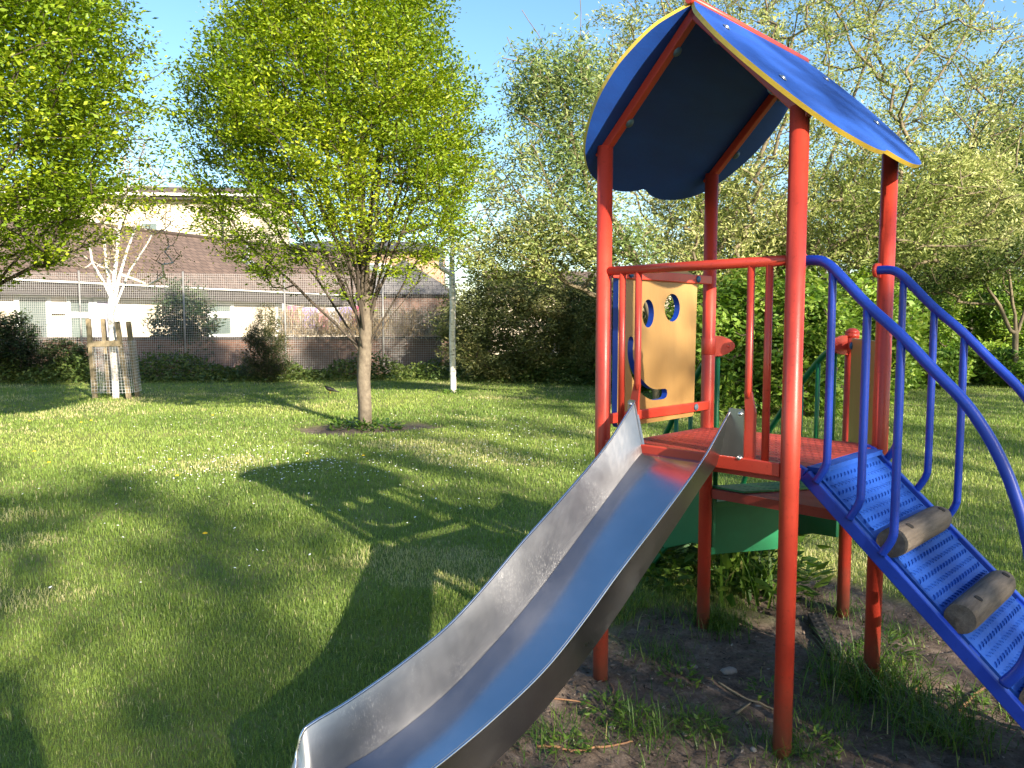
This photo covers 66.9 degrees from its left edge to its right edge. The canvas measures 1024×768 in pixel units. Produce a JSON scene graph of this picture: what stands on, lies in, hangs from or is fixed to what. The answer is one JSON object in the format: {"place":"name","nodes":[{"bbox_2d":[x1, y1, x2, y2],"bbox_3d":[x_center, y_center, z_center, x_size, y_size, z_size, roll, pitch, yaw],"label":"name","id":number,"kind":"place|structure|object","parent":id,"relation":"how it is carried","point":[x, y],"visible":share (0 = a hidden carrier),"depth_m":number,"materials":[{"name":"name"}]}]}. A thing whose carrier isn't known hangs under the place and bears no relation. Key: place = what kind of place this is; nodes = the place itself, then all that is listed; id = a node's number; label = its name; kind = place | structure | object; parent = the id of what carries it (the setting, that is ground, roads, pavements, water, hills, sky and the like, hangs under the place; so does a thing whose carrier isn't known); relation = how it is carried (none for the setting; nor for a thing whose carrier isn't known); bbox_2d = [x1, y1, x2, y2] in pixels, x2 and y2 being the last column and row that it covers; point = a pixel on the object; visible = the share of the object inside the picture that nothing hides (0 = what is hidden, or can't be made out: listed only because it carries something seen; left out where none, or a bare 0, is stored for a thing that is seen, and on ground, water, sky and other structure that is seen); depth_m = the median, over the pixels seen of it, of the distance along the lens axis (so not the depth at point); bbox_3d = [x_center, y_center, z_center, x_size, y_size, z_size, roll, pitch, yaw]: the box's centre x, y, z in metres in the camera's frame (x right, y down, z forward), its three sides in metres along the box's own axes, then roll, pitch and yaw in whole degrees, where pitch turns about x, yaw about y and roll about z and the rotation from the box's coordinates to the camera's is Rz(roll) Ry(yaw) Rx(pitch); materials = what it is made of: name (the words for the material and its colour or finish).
{"place":"outdoors","nodes":[
{"label":"outdoors","id":0,"kind":"place"},
{"bbox_2d":[0,186,295,244],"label":"apartment block","id":1,"kind":"structure","parent":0,"point":[179,221],"depth_m":49.15,"materials":[{"name":"beige brick"}]},
{"bbox_2d":[140,221,159,229],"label":"window","id":2,"kind":"structure","parent":1,"relation":"in","point":[152,223],"depth_m":49.10,"materials":[{"name":"white glass"}]},
{"bbox_2d":[272,303,459,344],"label":"dry grass","id":3,"kind":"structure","parent":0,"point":[320,331],"depth_m":23.75,"materials":[{"name":"beige plant"}]},
{"bbox_2d":[0,329,1023,767],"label":"ground","id":4,"kind":"structure","parent":0,"point":[754,643],"depth_m":4.14,"materials":[{"name":"plant"}]},
{"bbox_2d":[0,308,47,380],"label":"dark bush","id":5,"kind":"object","parent":4,"relation":"on","point":[9,343],"visible":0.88,"depth_m":21.04,"materials":[{"name":"green plant"}]},
{"bbox_2d":[28,336,101,380],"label":"dark bush","id":6,"kind":"object","parent":4,"relation":"on","point":[75,349],"visible":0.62,"depth_m":21.38,"materials":[{"name":"green plant"}]},
{"bbox_2d":[0,0,192,291],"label":"hornbeam tree","id":7,"kind":"object","parent":4,"relation":"on","point":[77,121],"visible":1,"depth_m":8.97,"materials":[{"name":"green plant"}]},
{"bbox_2d":[28,126,197,397],"bbox_3d":[-8.219,-2.516,16.219,3.440,5.795,2.030,0,4,0],"label":"birch tree","id":8,"kind":"object","parent":4,"relation":"on","point":[112,289],"visible":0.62,"depth_m":16.25,"materials":[{"name":"white plant"}]},
{"bbox_2d":[85,319,141,399],"bbox_3d":[-8.406,-0.492,16.446,0.866,1.786,0.695,0,4,0],"label":"tree guard","id":9,"kind":"object","parent":4,"relation":"on","point":[104,343],"visible":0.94,"depth_m":16.20,"materials":[{"name":"wood"}]},
{"bbox_2d":[101,389,134,397],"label":"leafy weed","id":10,"kind":"object","parent":4,"relation":"on","point":[104,394],"visible":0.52,"depth_m":16.66,"materials":[{"name":"green plant"}]},
{"bbox_2d":[142,276,225,365],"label":"ivy bush","id":11,"kind":"object","parent":4,"relation":"on","point":[171,323],"visible":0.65,"depth_m":23.26,"materials":[{"name":"green plant"}]},
{"bbox_2d":[0,214,378,336],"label":"bungalow","id":12,"kind":"object","parent":4,"relation":"on","point":[196,251],"visible":0.33,"depth_m":29.96,"materials":[{"name":"beige brick"}]},
{"bbox_2d":[13,294,51,336],"bbox_3d":[-15.480,-2.089,25.028,0.080,1.700,1.157,2,5,29],"label":"window","id":13,"kind":"structure","parent":12,"relation":"in","point":[44,319],"depth_m":25.16,"materials":[{"name":"white glass"}]},
{"bbox_2d":[65,296,93,336],"bbox_3d":[-14.731,-1.925,26.415,0.080,2.100,0.904,2,5,29],"label":"window","id":14,"kind":"structure","parent":12,"relation":"in","point":[73,327],"depth_m":26.32,"materials":[{"name":"white glass"}]},
{"bbox_2d":[92,297,117,336],"bbox_3d":[-14.284,-1.988,27.230,0.080,2.100,0.887,2,5,29],"label":"window","id":15,"kind":"structure","parent":12,"relation":"in","point":[103,310],"depth_m":27.02,"materials":[{"name":"white paint"}]},
{"bbox_2d":[206,301,234,336],"bbox_3d":[-11.895,-2.624,31.563,0.080,1.500,1.393,2,5,29],"label":"window","id":16,"kind":"structure","parent":12,"relation":"in","point":[230,315],"depth_m":31.79,"materials":[{"name":"white glass"}]},
{"bbox_2d":[275,304,294,336],"bbox_3d":[-10.140,-2.837,34.705,0.140,1.460,1.303,2,5,29],"label":"window","id":17,"kind":"structure","parent":12,"relation":"in","point":[278,305],"depth_m":34.37,"materials":[{"name":"white glass"}]},
{"bbox_2d":[0,337,441,376],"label":"brick garden wall","id":18,"kind":"structure","parent":4,"relation":"on","point":[144,344],"depth_m":23.74,"materials":[{"name":"brown brick"}]},
{"bbox_2d":[0,270,478,379],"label":"fence","id":19,"kind":"object","parent":4,"relation":"on","point":[81,339],"visible":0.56,"depth_m":22.17,"materials":[{"name":"metal"}]},
{"bbox_2d":[235,302,295,382],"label":"conifer bush","id":20,"kind":"object","parent":4,"relation":"on","point":[266,359],"visible":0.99,"depth_m":20.98,"materials":[{"name":"green plant"}]},
{"bbox_2d":[18,389,586,587],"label":"daisies","id":21,"kind":"object","parent":4,"relation":"on","point":[322,460],"visible":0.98,"depth_m":8.68,"materials":[{"name":"white plant"}]},
{"bbox_2d":[0,350,611,384],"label":"weeds","id":22,"kind":"object","parent":4,"relation":"on","point":[230,373],"visible":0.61,"depth_m":21.25,"materials":[{"name":"green plant"}]},
{"bbox_2d":[324,386,338,391],"bbox_3d":[-3.990,0.128,17.103,0.338,0.194,0.092,-2,5,-20],"label":"blackbird","id":23,"kind":"object","parent":4,"relation":"on","point":[330,389],"visible":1,"depth_m":17.06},
{"bbox_2d":[154,0,524,427],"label":"hornbeam tree","id":24,"kind":"object","parent":4,"relation":"on","point":[255,99],"visible":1,"depth_m":10.49,"materials":[{"name":"green plant"}]},
{"bbox_2d":[324,416,377,430],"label":"leafy weed","id":25,"kind":"object","parent":4,"relation":"on","point":[335,423],"visible":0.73,"depth_m":11.77,"materials":[{"name":"green plant"}]},
{"bbox_2d":[289,241,448,283],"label":"brick house","id":26,"kind":"structure","parent":4,"relation":"on","point":[437,275],"depth_m":44.22,"materials":[{"name":"beige brick"}]},
{"bbox_2d":[370,263,391,274],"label":"window","id":27,"kind":"structure","parent":26,"relation":"in","point":[371,264],"depth_m":43.99,"materials":[{"name":"white paint"}]},
{"bbox_2d":[353,417,406,431],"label":"leafy weed","id":28,"kind":"object","parent":4,"relation":"on","point":[386,424],"visible":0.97,"depth_m":11.61,"materials":[{"name":"green plant"}]},
{"bbox_2d":[354,261,457,362],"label":"garden outbuilding","id":29,"kind":"structure","parent":4,"relation":"on","point":[435,290],"depth_m":29.23,"materials":[{"name":"red brick"}]},
{"bbox_2d":[405,141,498,392],"bbox_3d":[-1.432,-2.682,17.530,2.309,5.922,2.141,-4,6,-44],"label":"birch tree","id":30,"kind":"object","parent":4,"relation":"on","point":[452,323],"visible":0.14,"depth_m":17.49,"materials":[{"name":"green plant"}]},
{"bbox_2d":[443,388,465,393],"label":"leafy weed","id":31,"kind":"object","parent":4,"relation":"on","point":[451,390],"visible":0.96,"depth_m":17.38,"materials":[{"name":"green plant"}]},
{"bbox_2d":[0,370,1023,767],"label":"lawn grass","id":32,"kind":"structure","parent":4,"relation":"on","point":[254,528],"depth_m":5.94,"materials":[{"name":"green plant"}]},
{"bbox_2d":[424,259,612,382],"bbox_3d":[0.353,-1.655,21.374,5.664,3.890,3.056,0,4,0],"label":"overgrown hedge","id":33,"kind":"object","parent":4,"relation":"on","point":[496,312],"visible":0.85,"depth_m":20.77,"materials":[{"name":"green plant"}]},
{"bbox_2d":[510,702,619,767],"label":"grass tussock","id":34,"kind":"object","parent":4,"relation":"on","point":[542,742],"depth_m":2.94,"materials":[{"name":"green plant"}]},
{"bbox_2d":[543,723,591,758],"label":"leafy weed","id":35,"kind":"object","parent":4,"relation":"on","point":[578,743],"visible":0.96,"depth_m":2.91,"materials":[{"name":"green plant"}]},
{"bbox_2d":[459,0,676,398],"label":"pale young willow","id":36,"kind":"object","parent":4,"relation":"on","point":[565,94],"visible":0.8,"depth_m":13.40,"materials":[{"name":"green plant"}]},
{"bbox_2d":[554,698,594,707],"bbox_3d":[0.262,1.334,3.259,0.191,0.027,0.045,1,5,14],"label":"stick","id":37,"kind":"object","parent":4,"relation":"on","point":[570,700],"visible":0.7,"depth_m":3.27,"materials":[{"name":"brown wood"}]},
{"bbox_2d":[537,740,631,751],"bbox_3d":[0.277,1.363,2.909,0.370,0.028,0.038,0,4,-5],"label":"fallen stick","id":38,"kind":"object","parent":4,"relation":"on","point":[558,746],"visible":0.81,"depth_m":2.90,"materials":[{"name":"brown wood"}]},
{"bbox_2d":[555,269,646,383],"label":"overgrown hedge","id":39,"kind":"object","parent":4,"relation":"on","point":[586,319],"visible":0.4,"depth_m":20.21,"materials":[{"name":"green plant"}]},
{"bbox_2d":[580,689,631,724],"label":"leafy weed","id":40,"kind":"object","parent":4,"relation":"on","point":[593,711],"visible":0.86,"depth_m":3.18,"materials":[{"name":"green plant"}]},
{"bbox_2d":[592,356,650,391],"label":"bush","id":41,"kind":"object","parent":4,"relation":"on","point":[643,388],"visible":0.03,"depth_m":18.06,"materials":[{"name":"green plant"}]},
{"bbox_2d":[608,698,663,736],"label":"leafy weed","id":42,"kind":"object","parent":4,"relation":"on","point":[634,711],"visible":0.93,"depth_m":3.06,"materials":[{"name":"green plant"}]},
{"bbox_2d":[616,581,660,635],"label":"grass tussock","id":43,"kind":"object","parent":4,"relation":"on","point":[629,608],"depth_m":4.20,"materials":[{"name":"green plant"}]},
{"bbox_2d":[542,675,739,767],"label":"grass tussock","id":44,"kind":"object","parent":4,"relation":"on","point":[648,724],"depth_m":3.00,"materials":[{"name":"green plant"}]},
{"bbox_2d":[291,0,1023,767],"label":"climbing frame","id":45,"kind":"object","parent":4,"relation":"on","point":[695,98],"visible":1,"depth_m":2.93,"materials":[{"name":"red paint"}]},
{"bbox_2d":[609,628,710,680],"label":"grass tussock","id":46,"kind":"object","parent":4,"relation":"on","point":[657,652],"depth_m":3.72,"materials":[{"name":"green plant"}]},
{"bbox_2d":[641,547,691,581],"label":"leafy weed","id":47,"kind":"object","parent":4,"relation":"on","point":[659,569],"visible":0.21,"depth_m":4.71,"materials":[{"name":"green plant"}]},
{"bbox_2d":[656,660,703,688],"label":"leafy weed","id":48,"kind":"object","parent":4,"relation":"on","point":[692,672],"visible":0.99,"depth_m":3.46,"materials":[{"name":"green plant"}]},
{"bbox_2d":[651,300,733,392],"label":"elder bush","id":49,"kind":"object","parent":4,"relation":"on","point":[670,306],"depth_m":15.07,"materials":[{"name":"green plant"}]},
{"bbox_2d":[644,546,748,599],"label":"leafy weed","id":50,"kind":"object","parent":4,"relation":"on","point":[680,573],"visible":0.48,"depth_m":4.54,"materials":[{"name":"green plant"}]},
{"bbox_2d":[631,586,767,652],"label":"grass tussock","id":51,"kind":"object","parent":4,"relation":"on","point":[675,612],"depth_m":4.13,"materials":[{"name":"green plant"}]},
{"bbox_2d":[669,702,730,743],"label":"leafy weed","id":52,"kind":"object","parent":4,"relation":"on","point":[704,712],"visible":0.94,"depth_m":3.04,"materials":[{"name":"green plant"}]},
{"bbox_2d":[649,371,762,411],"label":"bush","id":53,"kind":"object","parent":4,"relation":"on","point":[697,392],"visible":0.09,"depth_m":13.67,"materials":[{"name":"green plant"}]},
{"bbox_2d":[656,689,764,754],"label":"grass tussock","id":54,"kind":"object","parent":4,"relation":"on","point":[692,723],"depth_m":3.06,"materials":[{"name":"green plant"}]},
{"bbox_2d":[684,595,765,639],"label":"grass tussock","id":55,"kind":"object","parent":4,"relation":"on","point":[720,617],"depth_m":4.08,"materials":[{"name":"green plant"}]},
{"bbox_2d":[720,666,736,674],"bbox_3d":[1.000,1.327,3.576,0.077,0.045,0.052,0,4,0],"label":"stone","id":56,"kind":"object","parent":4,"relation":"on","point":[729,670],"visible":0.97,"depth_m":3.56,"materials":[{"name":"grey stone"}]},
{"bbox_2d":[436,0,1023,325],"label":"willow tree","id":57,"kind":"object","parent":4,"relation":"on","point":[936,195],"visible":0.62,"depth_m":14.11,"materials":[{"name":"green plant"}]},
{"bbox_2d":[665,255,811,415],"bbox_3d":[3.925,-0.775,13.707,2.663,2.926,2.407,0,4,0],"label":"elder bush","id":58,"kind":"object","parent":4,"relation":"on","point":[731,302],"visible":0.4,"depth_m":13.09,"materials":[{"name":"green plant"}]},
{"bbox_2d":[651,164,825,311],"bbox_3d":[9.210,-4.485,30.633,6.895,8.100,7.160,-4,6,-40],"label":"background tree","id":59,"kind":"object","parent":4,"relation":"on","point":[666,303],"visible":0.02,"depth_m":29.71,"materials":[{"name":"green plant"}]},
{"bbox_2d":[735,702,750,714],"bbox_3d":[0.966,1.351,3.225,0.116,0.015,0.012,-4,6,-41],"label":"stick","id":60,"kind":"object","parent":4,"relation":"on","point":[742,708],"visible":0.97,"depth_m":3.21,"materials":[{"name":"brown wood"}]},
{"bbox_2d":[718,682,772,709],"bbox_3d":[0.998,1.343,3.336,0.027,0.016,0.286,-3,5,-35],"label":"stick","id":61,"kind":"object","parent":4,"relation":"on","point":[731,690],"visible":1,"depth_m":3.34,"materials":[{"name":"brown wood"}]},
{"bbox_2d":[657,531,835,606],"bbox_3d":[1.342,0.987,4.637,1.068,0.592,1.013,4,6,42],"label":"leafy weed","id":62,"kind":"object","parent":4,"relation":"on","point":[727,564],"visible":0.46,"depth_m":4.42,"materials":[{"name":"green plant"}]},
{"bbox_2d":[750,746,756,751],"bbox_3d":[0.899,1.361,2.883,0.020,0.017,0.026,-4,6,-40],"label":"stone","id":63,"kind":"object","parent":4,"relation":"on","point":[753,749],"visible":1,"depth_m":2.88,"materials":[{"name":"grey stone"}]},
{"bbox_2d":[745,675,773,704],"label":"leafy weed","id":64,"kind":"object","parent":4,"relation":"on","point":[762,693],"visible":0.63,"depth_m":3.35,"materials":[{"name":"green plant"}]},
{"bbox_2d":[686,539,839,610],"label":"long leaved weed","id":65,"kind":"object","parent":4,"relation":"on","point":[746,570],"visible":0.48,"depth_m":4.53,"materials":[{"name":"green plant"}]},
{"bbox_2d":[699,234,827,379],"bbox_3d":[5.329,-1.265,15.878,3.009,3.658,3.328,-2,5,-28],"label":"elder bush","id":66,"kind":"object","parent":4,"relation":"on","point":[780,269],"visible":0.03,"depth_m":14.97,"materials":[{"name":"green plant"}]},
{"bbox_2d":[504,577,1023,767],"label":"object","id":67,"kind":"object","parent":4,"relation":"on","point":[591,682],"visible":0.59,"depth_m":3.27,"materials":[{"name":"brown soil"}]},
{"bbox_2d":[718,549,823,601],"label":"leafy weed","id":68,"kind":"object","parent":4,"relation":"on","point":[799,578],"visible":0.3,"depth_m":4.63,"materials":[{"name":"green plant"}]},
{"bbox_2d":[717,708,869,767],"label":"grass tussock","id":69,"kind":"object","parent":4,"relation":"on","point":[792,753],"depth_m":2.86,"materials":[{"name":"green plant"}]},
{"bbox_2d":[730,267,862,417],"bbox_3d":[4.821,-0.669,13.162,2.287,2.780,2.529,1,4,10],"label":"elder bush","id":70,"kind":"object","parent":4,"relation":"on","point":[815,321],"visible":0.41,"depth_m":12.65,"materials":[{"name":"green plant"}]},
{"bbox_2d":[792,723,843,766],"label":"leafy weed","id":71,"kind":"object","parent":4,"relation":"on","point":[816,729],"visible":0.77,"depth_m":2.89,"materials":[{"name":"green plant"}]},
{"bbox_2d":[808,612,840,659],"bbox_3d":[1.592,1.279,3.959,0.078,0.052,0.542,1,5,11],"label":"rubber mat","id":72,"kind":"object","parent":4,"relation":"on","point":[816,620],"visible":0.81,"depth_m":3.96,"materials":[{"name":"black rubber"}]},
{"bbox_2d":[801,586,894,629],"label":"grass tussock","id":73,"kind":"object","parent":4,"relation":"on","point":[835,610],"depth_m":4.33,"materials":[{"name":"green plant"}]},
{"bbox_2d":[739,622,960,723],"bbox_3d":[1.576,1.246,3.464,1.014,0.242,0.792,-2,5,-27],"label":"grass tussock","id":74,"kind":"object","parent":4,"relation":"on","point":[861,685],"depth_m":3.39,"materials":[{"name":"green plant"}]},
{"bbox_2d":[793,672,910,755],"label":"grass tussock","id":75,"kind":"object","parent":4,"relation":"on","point":[838,713],"depth_m":3.11,"materials":[{"name":"green plant"}]},
{"bbox_2d":[754,147,961,326],"bbox_3d":[12.250,-4.455,27.863,7.518,8.504,7.240,-2,5,-25],"label":"background tree","id":76,"kind":"object","parent":4,"relation":"on","point":[842,268],"visible":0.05,"depth_m":26.74,"materials":[{"name":"green plant"}]},
{"bbox_2d":[805,264,941,403],"bbox_3d":[6.528,-0.807,14.448,2.609,2.868,2.359,2,5,25],"label":"elder bush","id":77,"kind":"object","parent":4,"relation":"on","point":[858,279],"visible":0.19,"depth_m":14.08,"materials":[{"name":"green plant"}]},
{"bbox_2d":[796,625,964,698],"bbox_3d":[1.689,1.268,3.599,0.714,0.148,0.706,1,5,17],"label":"grass tussock","id":78,"kind":"object","parent":4,"relation":"on","point":[844,651],"depth_m":3.58,"materials":[{"name":"green plant"}]},
{"bbox_2d":[851,627,924,665],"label":"leafy weed","id":79,"kind":"object","parent":4,"relation":"on","point":[897,645],"visible":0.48,"depth_m":3.71,"materials":[{"name":"green plant"}]},
{"bbox_2d":[850,612,934,647],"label":"grass tussock","id":80,"kind":"object","parent":4,"relation":"on","point":[892,626],"depth_m":4.01,"materials":[{"name":"green plant"}]},
{"bbox_2d":[890,357,922,395],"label":"bush","id":81,"kind":"object","parent":4,"relation":"on","point":[908,377],"visible":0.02,"depth_m":17.13,"materials":[{"name":"green plant"}]},
{"bbox_2d":[849,670,1023,767],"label":"grass tussock","id":82,"kind":"object","parent":4,"relation":"on","point":[937,719],"depth_m":3.02,"materials":[{"name":"green plant"}]},
{"bbox_2d":[906,281,966,349],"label":"elder bush","id":83,"kind":"object","parent":4,"relation":"on","point":[943,337],"visible":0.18,"depth_m":20.82,"materials":[{"name":"green plant"}]},
{"bbox_2d":[908,345,976,389],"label":"bush","id":84,"kind":"object","parent":4,"relation":"on","point":[948,365],"visible":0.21,"depth_m":18.52,"materials":[{"name":"green plant"}]},
{"bbox_2d":[866,32,1023,362],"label":"multi stem tree","id":85,"kind":"object","parent":4,"relation":"on","point":[979,274],"visible":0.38,"depth_m":18.65,"materials":[{"name":"green plant"}]},
{"bbox_2d":[871,151,1022,301],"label":"background tree","id":86,"kind":"object","parent":4,"relation":"on","point":[963,233],"depth_m":31.67,"materials":[{"name":"green plant"}]},
{"bbox_2d":[940,682,990,713],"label":"leafy weed","id":87,"kind":"object","parent":4,"relation":"on","point":[958,691],"visible":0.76,"depth_m":3.27,"materials":[{"name":"green plant"}]},
{"bbox_2d":[922,674,1018,745],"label":"grass tussock","id":88,"kind":"object","parent":4,"relation":"on","point":[999,707],"depth_m":3.22,"materials":[{"name":"green plant"}]},
{"bbox_2d":[958,687,985,711],"bbox_3d":[1.968,1.341,3.308,0.320,0.027,0.024,-3,6,-38],"label":"stick","id":89,"kind":"object","parent":4,"relation":"on","point":[982,688],"visible":0.39,"depth_m":3.29,"materials":[{"name":"brown wood"}]},
{"bbox_2d":[921,101,1023,328],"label":"background tree","id":90,"kind":"object","parent":4,"relation":"on","point":[990,223],"visible":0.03,"depth_m":29.41,"materials":[{"name":"green plant"}]},
{"bbox_2d":[925,336,1023,384],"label":"bush","id":91,"kind":"object","parent":4,"relation":"on","point":[981,372],"visible":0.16,"depth_m":19.86,"materials":[{"name":"green plant"}]},
{"bbox_2d":[943,271,1023,346],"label":"elder bush","id":92,"kind":"object","parent":4,"relation":"on","point":[966,318],"visible":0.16,"depth_m":21.42,"materials":[{"name":"green plant"}]},
{"bbox_2d":[974,272,1023,346],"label":"elder bush","id":93,"kind":"object","parent":4,"relation":"on","point":[997,324],"visible":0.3,"depth_m":20.71,"materials":[{"name":"green plant"}]},
{"bbox_2d":[980,344,1023,386],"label":"bush","id":94,"kind":"object","parent":4,"relation":"on","point":[1016,370],"visible":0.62,"depth_m":19.09,"materials":[{"name":"green plant"}]},
{"bbox_3d":[-6.252,-1.545,25.715,2.644,2.250,0.050,-1,4,-7],"label":"washing line","id":95,"kind":"object","parent":4,"relation":"on","visible":0},
{"bbox_2d":[287,306,297,321],"bbox_3d":[-7.230,-2.297,25.540,0.392,0.568,0.083,-1,4,-7],"label":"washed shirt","id":96,"kind":"object","parent":95,"relation":"hanging from","point":[289,307],"visible":0.21,"depth_m":25.52,"materials":[{"name":"fabric"}]},
{"bbox_2d":[302,307,317,327],"bbox_3d":[-6.690,-2.172,25.616,0.560,0.717,0.083,-1,4,-7],"label":"washed towel","id":97,"kind":"object","parent":95,"relation":"hanging from","point":[307,312],"visible":0.16,"depth_m":25.59,"materials":[{"name":"fabric"}]},
{"bbox_2d":[327,308,338,325],"bbox_3d":[-5.943,-2.212,25.705,0.381,0.638,0.083,-1,4,-7],"label":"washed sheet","id":98,"kind":"object","parent":95,"relation":"hanging from","point":[329,309],"visible":0.12,"depth_m":25.69,"materials":[{"name":"fabric"}]},
{"bbox_2d":[0,0,1023,328],"label":"sky","id":99,"kind":"structure","parent":0,"point":[484,30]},
{"bbox_2d":[484,271,670,354],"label":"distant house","id":100,"kind":"structure","parent":0,"point":[585,272],"depth_m":41.30,"materials":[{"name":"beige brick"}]}
]}

